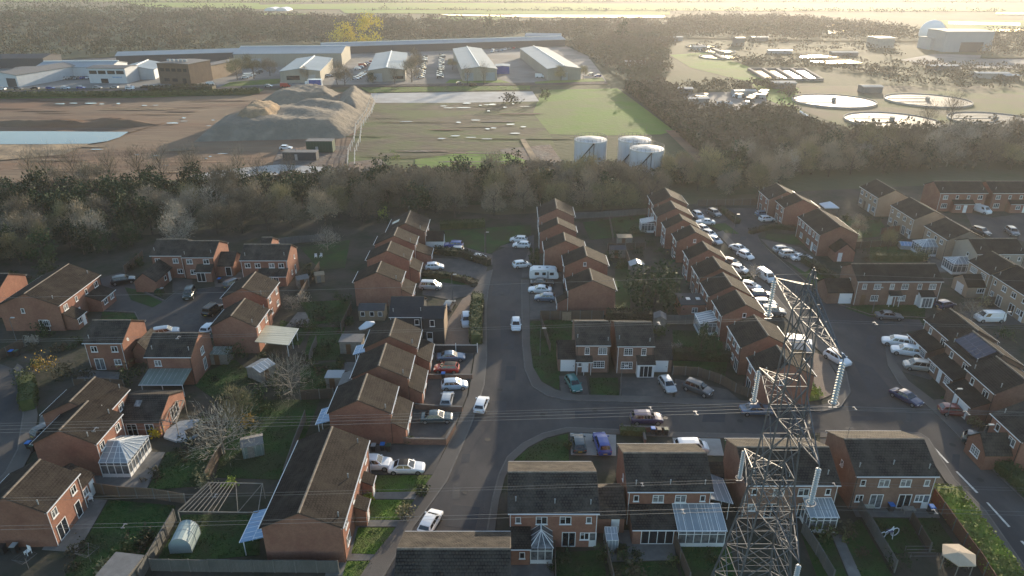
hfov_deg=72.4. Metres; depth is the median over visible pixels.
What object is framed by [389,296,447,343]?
clad house
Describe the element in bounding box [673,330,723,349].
lawn
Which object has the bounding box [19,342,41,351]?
shrub
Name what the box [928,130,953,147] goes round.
bare tree
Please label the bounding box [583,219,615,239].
lawn
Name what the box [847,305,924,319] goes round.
lawn
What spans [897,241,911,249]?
pool shelter
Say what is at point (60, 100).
soil streak
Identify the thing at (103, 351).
brick house
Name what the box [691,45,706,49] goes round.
service building
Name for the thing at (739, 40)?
service building
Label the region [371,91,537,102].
concrete apron
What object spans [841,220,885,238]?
lawn
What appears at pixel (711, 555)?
shrub
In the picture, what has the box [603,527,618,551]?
glasshouse
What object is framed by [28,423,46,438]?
hatchback
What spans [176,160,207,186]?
ivy clad tree
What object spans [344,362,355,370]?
patio
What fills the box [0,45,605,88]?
yard
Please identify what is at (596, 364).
window
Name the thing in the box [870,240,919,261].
lawn
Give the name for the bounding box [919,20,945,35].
gas dome
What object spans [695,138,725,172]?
bare tree
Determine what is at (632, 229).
shrub
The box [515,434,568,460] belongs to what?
lawn
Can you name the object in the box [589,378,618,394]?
lawn
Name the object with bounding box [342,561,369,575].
lawn
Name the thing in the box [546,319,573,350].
lawn
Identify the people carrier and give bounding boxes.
[419,279,441,290]
[673,437,709,452]
[902,358,929,372]
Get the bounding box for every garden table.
[864,504,874,511]
[901,506,916,513]
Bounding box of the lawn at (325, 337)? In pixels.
[304,327,344,360]
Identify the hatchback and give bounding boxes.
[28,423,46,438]
[199,322,212,334]
[417,508,442,530]
[425,261,443,269]
[433,361,459,373]
[440,391,454,404]
[441,377,467,390]
[452,245,463,249]
[473,396,489,413]
[509,235,527,242]
[510,316,521,330]
[512,240,530,248]
[512,260,531,268]
[534,292,555,301]
[564,373,582,392]
[570,433,586,453]
[658,374,676,393]
[698,223,709,229]
[702,228,717,236]
[709,235,722,244]
[725,256,741,264]
[731,263,748,273]
[736,249,754,259]
[741,280,761,288]
[754,210,765,216]
[758,215,775,222]
[934,299,956,309]
[937,402,963,416]
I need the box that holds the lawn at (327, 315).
[300,300,349,323]
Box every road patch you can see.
[445,505,479,529]
[461,454,469,462]
[483,401,506,414]
[500,310,514,349]
[505,366,515,379]
[702,414,724,421]
[779,274,786,285]
[791,419,818,425]
[849,416,873,420]
[853,360,889,399]
[951,454,959,469]
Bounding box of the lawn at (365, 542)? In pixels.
[352,528,394,553]
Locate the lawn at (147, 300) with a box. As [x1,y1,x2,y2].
[125,287,161,306]
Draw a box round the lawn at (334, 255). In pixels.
[300,240,349,269]
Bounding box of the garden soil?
[0,186,1023,575]
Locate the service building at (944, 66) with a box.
[925,64,959,69]
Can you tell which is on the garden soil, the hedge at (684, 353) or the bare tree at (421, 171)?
the hedge at (684, 353)
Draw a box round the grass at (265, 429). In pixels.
[67,300,950,575]
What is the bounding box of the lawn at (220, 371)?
[194,361,255,397]
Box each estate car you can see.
[443,300,455,311]
[749,289,773,297]
[754,297,777,305]
[772,245,794,252]
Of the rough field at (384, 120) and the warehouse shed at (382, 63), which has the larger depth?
the warehouse shed at (382, 63)
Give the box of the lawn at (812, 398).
[809,381,819,400]
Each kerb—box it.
[0,368,23,477]
[104,310,138,319]
[133,282,214,300]
[383,269,492,575]
[486,427,779,530]
[521,279,778,408]
[722,230,850,411]
[762,244,924,317]
[820,430,1023,565]
[887,364,1023,499]
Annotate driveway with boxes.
[172,278,191,291]
[214,272,242,286]
[370,445,445,474]
[409,353,473,437]
[422,258,486,279]
[422,282,474,299]
[444,295,470,344]
[450,247,491,264]
[500,235,533,277]
[529,272,562,319]
[559,376,588,394]
[570,433,615,455]
[620,377,672,396]
[673,438,723,455]
[675,379,738,399]
[698,209,726,224]
[761,239,819,271]
[806,352,835,399]
[820,438,825,443]
[888,334,932,379]
[934,399,984,430]
[971,308,1023,325]
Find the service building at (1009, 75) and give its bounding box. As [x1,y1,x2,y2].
[1002,74,1020,79]
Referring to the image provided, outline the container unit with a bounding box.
[495,63,509,73]
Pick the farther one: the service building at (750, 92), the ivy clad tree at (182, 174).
the service building at (750, 92)
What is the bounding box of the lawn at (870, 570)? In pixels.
[845,519,891,575]
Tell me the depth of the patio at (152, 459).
87.47 m
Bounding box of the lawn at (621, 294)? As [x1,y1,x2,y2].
[615,262,630,309]
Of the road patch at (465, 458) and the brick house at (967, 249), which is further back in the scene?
the brick house at (967, 249)
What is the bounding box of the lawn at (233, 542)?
[158,515,259,559]
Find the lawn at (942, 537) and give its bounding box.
[918,518,953,551]
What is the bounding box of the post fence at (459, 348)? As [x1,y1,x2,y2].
[433,343,477,352]
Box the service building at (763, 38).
[749,36,768,40]
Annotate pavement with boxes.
[0,363,37,481]
[361,270,491,575]
[488,428,779,530]
[522,279,779,407]
[716,231,848,411]
[820,433,1023,570]
[885,333,1023,497]
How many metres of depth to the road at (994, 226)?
174.38 m
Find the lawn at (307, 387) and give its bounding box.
[300,360,344,389]
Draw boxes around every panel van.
[756,267,775,282]
[973,204,992,214]
[973,310,1006,322]
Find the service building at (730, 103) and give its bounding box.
[716,102,732,106]
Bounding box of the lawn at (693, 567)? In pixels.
[677,545,735,575]
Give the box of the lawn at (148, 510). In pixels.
[65,500,175,575]
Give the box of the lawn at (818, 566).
[800,531,846,575]
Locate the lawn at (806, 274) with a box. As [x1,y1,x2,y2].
[788,262,825,285]
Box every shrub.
[9,364,36,385]
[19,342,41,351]
[23,334,39,346]
[25,349,58,371]
[26,358,40,366]
[29,321,50,335]
[37,328,55,337]
[47,360,74,381]
[48,337,67,353]
[60,554,82,572]
[61,533,90,558]
[62,342,77,349]
[65,363,96,377]
[71,335,82,344]
[92,556,109,573]
[111,358,146,385]
[111,532,140,553]
[124,521,154,553]
[133,525,156,546]
[135,256,144,265]
[138,465,164,482]
[148,427,162,438]
[154,288,163,296]
[167,445,192,462]
[173,433,198,451]
[191,467,218,489]
[193,412,208,425]
[209,376,219,381]
[209,390,234,406]
[220,475,239,489]
[222,339,247,363]
[224,381,244,398]
[238,411,257,428]
[250,383,267,401]
[257,352,265,357]
[267,376,279,387]
[269,368,282,377]
[275,383,289,399]
[290,350,313,366]
[294,291,311,302]
[294,319,309,327]
[302,358,318,371]
[303,317,320,331]
[313,364,329,376]
[317,336,337,350]
[333,357,346,367]
[339,293,352,304]
[344,316,354,325]
[363,491,374,502]
[375,207,387,217]
[377,211,390,223]
[395,502,417,519]
[414,482,430,496]
[499,92,524,103]
[546,555,566,573]
[553,544,571,562]
[562,441,571,449]
[593,542,622,563]
[603,249,621,260]
[613,258,626,268]
[614,542,627,554]
[618,547,631,559]
[624,555,648,575]
[626,224,638,235]
[626,545,644,562]
[632,247,646,257]
[653,323,669,339]
[665,552,679,569]
[671,340,682,348]
[704,546,723,565]
[742,275,752,280]
[750,264,760,278]
[808,517,850,544]
[811,386,825,399]
[827,518,857,543]
[839,213,851,221]
[860,240,886,258]
[877,521,893,537]
[895,524,915,534]
[915,246,934,260]
[944,558,965,571]
[966,415,986,428]
[977,293,994,306]
[993,326,1019,342]
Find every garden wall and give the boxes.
[403,423,455,445]
[415,403,462,411]
[427,374,472,378]
[619,425,668,432]
[642,432,646,442]
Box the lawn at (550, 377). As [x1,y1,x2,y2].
[530,321,559,389]
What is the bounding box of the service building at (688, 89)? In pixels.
[677,87,693,94]
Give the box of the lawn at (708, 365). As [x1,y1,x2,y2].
[673,361,726,375]
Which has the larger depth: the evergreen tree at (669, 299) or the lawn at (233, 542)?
the evergreen tree at (669, 299)
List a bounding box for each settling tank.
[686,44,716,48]
[699,53,736,59]
[700,48,735,53]
[792,94,877,108]
[843,111,942,129]
[883,93,973,107]
[947,111,1023,129]
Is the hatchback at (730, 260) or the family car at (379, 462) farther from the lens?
the hatchback at (730, 260)
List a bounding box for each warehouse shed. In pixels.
[279,55,332,82]
[368,50,407,81]
[453,46,496,80]
[520,45,581,80]
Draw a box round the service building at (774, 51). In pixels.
[766,49,792,53]
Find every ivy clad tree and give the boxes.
[0,176,31,205]
[0,223,22,259]
[17,166,55,210]
[26,168,50,193]
[35,254,58,277]
[47,183,89,224]
[49,174,90,211]
[51,218,80,249]
[66,219,95,254]
[82,208,117,239]
[94,170,131,209]
[108,187,152,227]
[111,177,131,207]
[118,171,138,192]
[123,170,151,200]
[133,196,165,234]
[135,162,163,195]
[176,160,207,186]
[183,169,215,205]
[245,170,268,191]
[249,169,278,204]
[287,171,313,208]
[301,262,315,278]
[305,162,335,196]
[360,166,378,199]
[369,153,392,181]
[400,180,432,214]
[432,163,448,180]
[438,163,464,196]
[459,172,482,197]
[474,160,494,193]
[483,16,492,29]
[501,148,525,181]
[592,171,619,206]
[615,18,629,36]
[720,156,747,191]
[722,137,748,166]
[774,140,793,156]
[821,128,846,159]
[870,137,906,173]
[912,136,939,166]
[963,138,982,161]
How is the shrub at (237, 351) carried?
on the garden soil
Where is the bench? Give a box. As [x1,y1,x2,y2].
[905,546,937,559]
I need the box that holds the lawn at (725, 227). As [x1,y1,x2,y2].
[710,223,738,233]
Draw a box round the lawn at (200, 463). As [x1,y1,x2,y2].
[149,445,217,488]
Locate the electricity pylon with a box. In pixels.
[711,267,845,575]
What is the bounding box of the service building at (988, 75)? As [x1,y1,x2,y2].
[970,71,1011,78]
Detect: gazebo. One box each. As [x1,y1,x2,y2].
[819,201,838,213]
[939,544,975,575]
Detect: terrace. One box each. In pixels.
[796,208,858,261]
[817,263,943,307]
[920,181,988,212]
[982,181,1023,212]
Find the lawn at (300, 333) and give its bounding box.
[280,320,308,344]
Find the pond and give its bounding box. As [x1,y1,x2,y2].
[0,131,126,143]
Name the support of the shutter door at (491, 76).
in the warehouse shed at (472, 58)
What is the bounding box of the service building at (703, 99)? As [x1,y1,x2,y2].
[684,96,709,101]
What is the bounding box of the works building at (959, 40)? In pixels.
[927,29,995,51]
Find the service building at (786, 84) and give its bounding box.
[771,81,797,88]
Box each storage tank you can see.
[574,132,606,164]
[617,132,651,164]
[629,141,664,175]
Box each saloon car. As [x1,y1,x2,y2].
[387,459,425,475]
[419,409,452,424]
[436,350,465,362]
[528,284,551,293]
[530,277,553,286]
[695,218,715,224]
[728,243,748,250]
[739,402,773,416]
[790,253,812,261]
[874,310,903,320]
[889,387,923,407]
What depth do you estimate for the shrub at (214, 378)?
107.70 m
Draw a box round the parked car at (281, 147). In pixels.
[279,145,292,149]
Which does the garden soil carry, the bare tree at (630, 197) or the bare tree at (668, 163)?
the bare tree at (630, 197)
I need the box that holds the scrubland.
[0,30,1023,224]
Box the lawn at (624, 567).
[609,561,678,575]
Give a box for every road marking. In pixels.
[956,471,977,492]
[986,502,1009,526]
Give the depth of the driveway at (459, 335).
123.53 m
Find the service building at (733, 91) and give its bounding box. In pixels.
[730,89,745,94]
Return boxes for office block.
[156,59,212,84]
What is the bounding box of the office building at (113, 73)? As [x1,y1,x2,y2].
[87,65,139,82]
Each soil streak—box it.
[28,99,87,100]
[41,159,87,160]
[104,107,156,107]
[149,161,220,161]
[167,111,197,111]
[190,100,244,100]
[345,135,381,136]
[364,156,422,156]
[378,157,438,157]
[404,150,449,151]
[421,155,482,155]
[430,129,461,130]
[455,126,495,126]
[457,152,510,153]
[470,138,502,138]
[479,120,514,121]
[496,113,540,113]
[503,138,573,138]
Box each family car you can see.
[110,274,135,285]
[153,325,179,331]
[222,277,240,288]
[369,453,392,471]
[444,240,463,247]
[461,311,470,327]
[592,432,611,455]
[630,409,662,425]
[682,377,713,397]
[691,210,704,219]
[706,207,721,217]
[762,304,785,316]
[778,249,797,258]
[823,347,851,366]
[881,334,909,345]
[890,343,919,357]
[961,429,979,443]
[970,225,991,236]
[1004,225,1019,236]
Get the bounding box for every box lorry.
[305,79,322,84]
[785,333,814,354]
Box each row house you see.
[315,373,413,443]
[338,343,428,405]
[352,261,415,305]
[353,318,434,373]
[365,241,422,282]
[373,227,433,264]
[385,206,444,247]
[537,198,575,235]
[538,217,577,252]
[542,232,585,271]
[555,268,616,314]
[561,245,608,288]
[639,200,693,235]
[647,188,687,216]
[660,213,700,248]
[670,224,713,262]
[675,272,752,314]
[681,241,726,281]
[690,256,740,292]
[693,289,766,340]
[726,314,791,374]
[744,345,816,403]
[757,183,793,217]
[774,192,819,225]
[907,308,999,358]
[928,330,1023,389]
[944,356,1023,423]
[963,401,1023,470]
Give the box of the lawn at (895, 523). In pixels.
[861,518,924,553]
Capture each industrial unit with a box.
[0,54,61,67]
[0,62,74,86]
[10,66,32,69]
[37,60,127,76]
[130,59,158,79]
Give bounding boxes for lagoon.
[443,14,511,16]
[512,15,664,17]
[800,55,834,57]
[814,60,860,63]
[948,21,1019,24]
[995,12,1023,13]
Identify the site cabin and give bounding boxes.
[282,150,318,159]
[305,138,335,151]
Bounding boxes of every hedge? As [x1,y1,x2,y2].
[0,87,259,97]
[16,372,39,411]
[147,83,216,90]
[421,269,477,286]
[433,244,490,265]
[439,217,484,229]
[468,291,483,344]
[605,307,652,321]
[620,423,645,436]
[624,80,734,169]
[672,345,731,362]
[718,205,740,223]
[748,222,796,233]
[798,253,839,277]
[874,251,927,261]
[931,483,1023,575]
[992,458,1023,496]
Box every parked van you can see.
[243,73,252,76]
[280,83,290,86]
[535,73,543,77]
[735,93,744,97]
[743,97,754,101]
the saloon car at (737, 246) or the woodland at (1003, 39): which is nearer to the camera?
the saloon car at (737, 246)
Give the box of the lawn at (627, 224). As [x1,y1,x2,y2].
[613,215,644,236]
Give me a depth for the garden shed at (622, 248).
153.25 m
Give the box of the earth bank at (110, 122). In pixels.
[0,117,161,127]
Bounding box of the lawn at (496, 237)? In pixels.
[486,225,530,253]
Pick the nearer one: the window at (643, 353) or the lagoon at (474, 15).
the window at (643, 353)
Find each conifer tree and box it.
[528,247,534,264]
[533,248,540,264]
[693,322,710,357]
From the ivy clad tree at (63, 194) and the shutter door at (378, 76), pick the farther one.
the shutter door at (378, 76)
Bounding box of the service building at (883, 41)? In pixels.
[866,36,895,47]
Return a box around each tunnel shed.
[264,7,279,10]
[275,7,292,10]
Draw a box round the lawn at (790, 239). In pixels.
[765,234,804,245]
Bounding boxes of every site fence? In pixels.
[347,93,371,163]
[354,95,376,166]
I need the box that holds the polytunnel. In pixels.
[168,520,200,553]
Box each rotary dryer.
[14,549,35,567]
[74,544,98,561]
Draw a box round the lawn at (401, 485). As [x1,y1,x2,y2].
[375,475,431,491]
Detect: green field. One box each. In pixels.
[533,88,671,135]
[671,52,802,110]
[795,86,1023,128]
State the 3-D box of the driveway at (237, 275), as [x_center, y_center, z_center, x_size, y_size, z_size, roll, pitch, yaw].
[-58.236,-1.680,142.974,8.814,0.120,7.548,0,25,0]
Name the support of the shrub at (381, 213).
on the garden soil
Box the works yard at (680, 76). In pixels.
[660,70,705,86]
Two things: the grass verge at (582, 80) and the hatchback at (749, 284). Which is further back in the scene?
the grass verge at (582, 80)
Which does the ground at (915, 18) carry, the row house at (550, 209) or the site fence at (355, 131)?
the row house at (550, 209)
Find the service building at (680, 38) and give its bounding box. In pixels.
[660,36,682,40]
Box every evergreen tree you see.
[0,200,29,233]
[14,228,58,264]
[21,187,58,224]
[71,179,106,212]
[86,175,114,205]
[141,169,175,196]
[165,179,183,202]
[224,164,253,198]
[277,164,311,201]
[366,71,375,82]
[446,154,479,180]
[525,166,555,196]
[539,87,550,98]
[618,251,686,312]
[622,261,663,299]
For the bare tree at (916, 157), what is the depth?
214.76 m
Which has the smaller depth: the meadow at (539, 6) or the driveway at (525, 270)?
the driveway at (525, 270)
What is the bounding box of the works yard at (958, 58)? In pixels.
[902,54,1023,68]
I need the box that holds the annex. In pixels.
[210,58,241,79]
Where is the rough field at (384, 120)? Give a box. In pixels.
[346,101,559,171]
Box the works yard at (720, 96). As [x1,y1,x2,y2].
[684,91,766,109]
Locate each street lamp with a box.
[540,327,545,353]
[946,388,962,419]
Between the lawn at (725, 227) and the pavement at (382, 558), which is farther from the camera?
the lawn at (725, 227)
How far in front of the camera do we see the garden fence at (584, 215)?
178.55 m
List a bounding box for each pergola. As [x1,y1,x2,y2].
[161,400,186,434]
[178,482,265,521]
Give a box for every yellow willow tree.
[325,18,358,41]
[354,12,383,41]
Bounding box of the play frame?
[882,526,898,538]
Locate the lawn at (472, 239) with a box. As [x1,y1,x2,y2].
[442,229,483,251]
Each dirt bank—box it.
[0,118,163,131]
[0,144,87,159]
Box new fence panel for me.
[562,312,570,320]
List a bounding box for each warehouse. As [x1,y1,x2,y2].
[115,48,237,63]
[233,45,350,66]
[320,36,565,53]
[525,33,561,36]
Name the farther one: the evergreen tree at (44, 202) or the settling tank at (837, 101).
the settling tank at (837, 101)
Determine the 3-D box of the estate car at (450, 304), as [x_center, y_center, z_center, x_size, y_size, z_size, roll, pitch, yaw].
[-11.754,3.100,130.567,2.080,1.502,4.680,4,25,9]
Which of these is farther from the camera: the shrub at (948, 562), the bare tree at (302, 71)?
the bare tree at (302, 71)
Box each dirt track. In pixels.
[191,164,337,177]
[520,139,538,161]
[665,130,715,173]
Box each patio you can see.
[42,500,106,551]
[77,370,119,378]
[94,452,164,487]
[286,312,311,326]
[325,526,358,575]
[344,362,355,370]
[347,553,374,560]
[358,520,399,526]
[374,492,416,498]
[511,549,553,575]
[610,530,675,561]
[852,506,939,517]
[927,257,946,271]
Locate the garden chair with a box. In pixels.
[24,545,31,555]
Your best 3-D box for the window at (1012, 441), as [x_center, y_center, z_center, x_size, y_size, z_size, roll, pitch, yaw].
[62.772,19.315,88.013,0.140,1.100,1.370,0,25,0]
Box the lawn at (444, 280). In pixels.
[422,277,466,284]
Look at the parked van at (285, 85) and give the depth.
370.31 m
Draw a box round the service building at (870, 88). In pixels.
[857,85,883,92]
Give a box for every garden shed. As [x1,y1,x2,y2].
[95,552,143,575]
[209,346,233,364]
[240,433,264,458]
[245,358,276,382]
[295,274,309,288]
[314,271,324,282]
[324,370,344,388]
[338,334,364,353]
[609,245,626,257]
[616,234,632,242]
[628,259,644,274]
[653,310,666,328]
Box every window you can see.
[51,506,58,519]
[63,303,68,310]
[70,483,77,496]
[90,346,97,352]
[99,439,105,451]
[110,346,118,352]
[114,359,121,364]
[115,422,121,433]
[118,401,123,412]
[154,360,161,366]
[186,259,192,263]
[203,259,209,263]
[286,76,299,79]
[346,528,351,547]
[430,320,434,326]
[515,518,520,523]
[535,517,547,524]
[559,517,571,524]
[579,533,588,540]
[584,348,589,354]
[585,517,591,523]
[593,361,604,367]
[598,348,606,354]
[620,362,632,368]
[623,348,632,355]
[633,495,638,501]
[641,348,646,355]
[652,495,663,502]
[674,495,686,502]
[699,495,705,501]
[748,504,755,511]
[773,488,784,495]
[797,488,809,496]
[824,489,830,495]
[854,495,863,502]
[859,480,866,486]
[870,295,878,300]
[873,284,880,289]
[877,479,890,487]
[897,295,905,300]
[899,479,911,487]
[901,284,908,289]
[913,362,929,366]
[914,495,923,502]
[923,480,930,486]
[928,284,936,289]
[940,337,945,347]
[969,265,977,273]
[969,377,974,385]
[982,388,988,398]
[993,203,999,207]
[994,423,1000,431]
[1001,285,1006,292]
[1008,435,1015,448]
[1010,291,1016,298]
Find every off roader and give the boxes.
[182,284,196,299]
[201,302,222,316]
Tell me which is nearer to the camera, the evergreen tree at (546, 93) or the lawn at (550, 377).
the lawn at (550, 377)
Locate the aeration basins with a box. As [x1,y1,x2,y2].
[747,68,823,80]
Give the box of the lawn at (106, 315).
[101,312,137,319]
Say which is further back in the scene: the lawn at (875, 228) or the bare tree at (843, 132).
the bare tree at (843, 132)
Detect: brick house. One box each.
[0,273,27,317]
[0,459,95,546]
[29,400,151,476]
[39,376,185,436]
[82,319,155,369]
[138,332,212,396]
[209,298,298,355]
[220,271,281,324]
[260,237,279,243]
[857,179,908,215]
[887,197,949,238]
[910,217,983,260]
[941,238,1023,274]
[951,251,1016,297]
[988,265,1023,322]
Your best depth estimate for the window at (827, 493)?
79.51 m
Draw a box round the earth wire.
[15,273,1013,297]
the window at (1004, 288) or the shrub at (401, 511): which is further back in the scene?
the window at (1004, 288)
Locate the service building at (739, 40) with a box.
[732,37,744,45]
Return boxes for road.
[0,82,607,92]
[0,364,21,475]
[100,273,227,339]
[385,208,1023,575]
[966,213,1023,241]
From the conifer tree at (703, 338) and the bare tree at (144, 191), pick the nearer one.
the conifer tree at (703, 338)
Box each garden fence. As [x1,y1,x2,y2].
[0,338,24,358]
[72,378,124,386]
[93,483,185,503]
[123,250,143,273]
[136,509,176,575]
[148,558,339,572]
[185,415,227,437]
[203,445,221,476]
[277,234,324,243]
[283,410,305,470]
[297,262,319,301]
[299,388,333,399]
[308,336,316,362]
[340,301,351,330]
[540,310,603,319]
[540,313,550,349]
[554,540,555,575]
[575,208,647,218]
[604,535,614,575]
[607,242,645,249]
[609,213,613,238]
[666,315,694,323]
[672,366,751,397]
[674,532,690,575]
[697,199,757,205]
[801,520,835,575]
[855,238,921,248]
[858,499,898,572]
[880,225,899,234]
[909,510,932,551]
[930,487,996,575]
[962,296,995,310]
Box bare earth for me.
[0,90,370,182]
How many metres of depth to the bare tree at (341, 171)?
188.41 m
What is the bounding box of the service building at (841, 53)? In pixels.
[828,51,858,55]
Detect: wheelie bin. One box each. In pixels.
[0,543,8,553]
[7,349,13,356]
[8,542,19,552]
[12,349,20,356]
[24,440,31,448]
[28,445,34,451]
[370,443,376,451]
[380,442,384,450]
[386,443,390,451]
[650,426,655,433]
[656,427,661,434]
[663,427,668,434]
[886,502,895,510]
[926,504,936,513]
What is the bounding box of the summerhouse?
[358,303,386,320]
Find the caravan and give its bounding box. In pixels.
[529,265,560,278]
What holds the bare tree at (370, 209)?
on the garden soil
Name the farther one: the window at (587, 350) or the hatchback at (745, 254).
the hatchback at (745, 254)
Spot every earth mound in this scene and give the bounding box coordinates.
[194,98,366,141]
[237,99,279,117]
[262,84,340,104]
[339,85,375,115]
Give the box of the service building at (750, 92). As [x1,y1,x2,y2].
[745,89,756,95]
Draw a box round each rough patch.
[273,146,349,167]
[348,159,384,170]
[500,145,560,167]
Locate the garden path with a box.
[832,532,860,575]
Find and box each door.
[38,320,50,330]
[56,516,69,540]
[74,499,83,518]
[94,359,106,369]
[203,356,207,369]
[213,355,219,364]
[247,446,254,457]
[265,369,269,379]
[317,275,321,282]
[329,378,334,388]
[346,344,351,353]
[374,73,382,81]
[427,332,432,342]
[464,73,473,80]
[486,72,494,80]
[561,72,567,79]
[561,532,575,546]
[582,363,588,371]
[588,532,596,546]
[733,357,737,372]
[746,376,750,387]
[763,504,776,517]
[796,503,801,517]
[859,295,865,304]
[869,494,883,506]
[886,295,892,304]
[896,494,911,507]
[900,225,905,234]
[920,495,930,507]
[995,294,1002,307]
[1007,303,1014,315]
[1018,310,1023,321]
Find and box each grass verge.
[0,89,262,98]
[221,79,279,86]
[362,86,529,92]
[446,80,509,82]
[535,78,604,83]
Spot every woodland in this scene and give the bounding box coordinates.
[0,2,254,21]
[0,7,239,54]
[0,160,791,200]
[3,0,1021,2]
[4,0,397,5]
[14,157,668,191]
[359,5,1005,12]
[565,23,677,79]
[661,11,947,39]
[667,76,800,96]
[688,36,905,66]
[730,54,898,72]
[744,113,1023,174]
[865,58,1023,87]
[977,26,1023,55]
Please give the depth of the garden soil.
117.49 m
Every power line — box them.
[0,406,1023,432]
[3,505,1023,529]
[12,403,1016,425]
[15,480,1017,500]
[19,318,1019,341]
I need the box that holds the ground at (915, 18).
[0,1,1023,234]
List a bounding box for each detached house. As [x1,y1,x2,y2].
[0,263,116,330]
[239,244,298,285]
[239,426,376,561]
[394,531,510,575]
[508,461,625,564]
[556,320,610,374]
[610,320,672,376]
[616,443,732,546]
[723,438,841,532]
[825,427,939,508]
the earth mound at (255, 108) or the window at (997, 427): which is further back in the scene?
the earth mound at (255, 108)
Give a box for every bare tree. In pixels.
[0,179,37,199]
[0,188,48,233]
[0,208,52,244]
[0,215,14,246]
[0,230,34,264]
[11,144,40,175]
[18,219,54,252]
[24,142,60,180]
[41,164,73,192]
[42,197,71,234]
[49,198,94,237]
[50,139,85,178]
[64,162,98,200]
[70,158,101,197]
[70,207,111,249]
[82,191,128,227]
[86,163,118,198]
[91,141,122,179]
[116,145,151,176]
[126,181,162,217]
[141,141,180,181]
[145,187,180,222]
[154,206,197,238]
[158,195,198,232]
[170,142,209,174]
[170,184,202,224]
[173,147,199,175]
[173,182,203,216]
[180,393,272,466]
[194,182,228,216]
[194,199,233,233]
[201,160,243,204]
[202,175,227,200]
[215,179,252,214]
[216,377,258,424]
[217,189,253,224]
[220,201,253,232]
[224,56,245,79]
[224,142,248,177]
[240,53,263,77]
[241,175,270,215]
[242,151,271,177]
[244,192,284,230]
[250,343,318,408]
[259,57,277,73]
[264,180,295,220]
[271,197,306,227]
[278,151,299,177]
[281,295,302,310]
[298,65,309,76]
[303,183,329,207]
[304,187,344,225]
[310,226,343,249]
[316,168,349,206]
[324,183,350,217]
[326,55,341,84]
[332,62,357,85]
[333,162,363,191]
[342,180,384,221]
[349,177,385,206]
[370,171,401,206]
[378,164,408,199]
[387,170,420,211]
[388,66,401,83]
[399,53,422,81]
[403,166,417,189]
[404,166,436,203]
[407,45,426,67]
[413,165,439,186]
[416,175,447,212]
[431,167,457,205]
[435,175,473,218]
[446,57,457,69]
[449,169,484,207]
[461,65,471,84]
[477,61,489,79]
[477,150,507,176]
[478,166,510,200]
[479,178,507,215]
[500,159,524,194]
[501,165,536,197]
[508,180,538,212]
[523,155,549,178]
[529,169,551,203]
[541,178,571,202]
[550,171,575,202]
[551,159,566,175]
[551,165,579,192]
[552,64,567,78]
[559,158,586,181]
[566,168,601,208]
[572,152,600,175]
[577,165,608,193]
[578,64,588,77]
[586,157,615,183]
[589,180,617,211]
[600,162,633,196]
[608,179,641,209]
[609,158,638,188]
[621,162,655,197]
[636,161,653,183]
[637,178,659,207]
[650,167,676,186]
[650,168,673,191]
[657,152,677,173]
[673,149,693,169]
[675,153,698,184]
[683,160,713,190]
[694,142,727,180]
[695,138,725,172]
[714,167,744,196]
[719,156,744,176]
[730,135,757,161]
[744,138,767,161]
[744,160,774,198]
[745,152,781,189]
[747,147,775,170]
[763,159,784,181]
[772,142,802,171]
[773,151,798,183]
[783,127,806,144]
[788,137,824,174]
[795,133,820,160]
[814,138,844,165]
[818,147,844,176]
[825,125,853,148]
[828,123,849,140]
[838,143,871,174]
[848,213,868,232]
[852,120,878,138]
[855,126,884,149]
[857,141,875,157]
[875,124,901,146]
[877,136,900,159]
[881,228,900,249]
[889,123,911,140]
[892,128,931,171]
[898,119,921,146]
[913,120,926,136]
[918,98,943,122]
[919,127,946,153]
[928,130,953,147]
[931,135,968,166]
[937,122,957,135]
[941,85,967,125]
[945,136,967,153]
[948,119,972,134]
[956,297,989,319]
[958,125,986,144]
[970,121,991,137]
[971,134,1014,169]
[986,118,1015,138]
[994,139,1017,162]
[995,114,1023,135]
[997,133,1021,150]
[1002,143,1023,169]
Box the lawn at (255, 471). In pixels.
[215,400,319,479]
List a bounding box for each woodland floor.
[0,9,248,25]
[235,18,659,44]
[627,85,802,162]
[750,132,1023,172]
[980,35,1023,57]
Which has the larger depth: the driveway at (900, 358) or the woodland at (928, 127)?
the woodland at (928, 127)
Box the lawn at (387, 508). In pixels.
[369,500,413,519]
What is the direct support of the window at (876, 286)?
in the terrace at (853, 285)
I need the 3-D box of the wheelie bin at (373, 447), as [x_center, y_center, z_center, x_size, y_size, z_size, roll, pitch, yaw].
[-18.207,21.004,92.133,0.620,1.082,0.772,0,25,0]
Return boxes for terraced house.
[133,239,190,291]
[181,240,241,281]
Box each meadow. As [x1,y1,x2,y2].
[0,0,1023,0]
[128,2,259,7]
[252,3,669,10]
[340,9,669,14]
[426,16,506,21]
[670,4,1023,10]
[940,20,1023,30]
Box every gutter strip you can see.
[560,401,709,407]
[820,429,906,431]
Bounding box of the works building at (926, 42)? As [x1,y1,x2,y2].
[917,36,934,49]
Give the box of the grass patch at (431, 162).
[415,151,524,168]
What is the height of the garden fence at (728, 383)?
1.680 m
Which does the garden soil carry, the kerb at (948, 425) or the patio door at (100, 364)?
the kerb at (948, 425)
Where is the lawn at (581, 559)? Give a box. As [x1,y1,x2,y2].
[556,550,605,575]
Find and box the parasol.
[359,321,374,331]
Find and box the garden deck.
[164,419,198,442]
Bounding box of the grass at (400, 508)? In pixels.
[344,384,817,573]

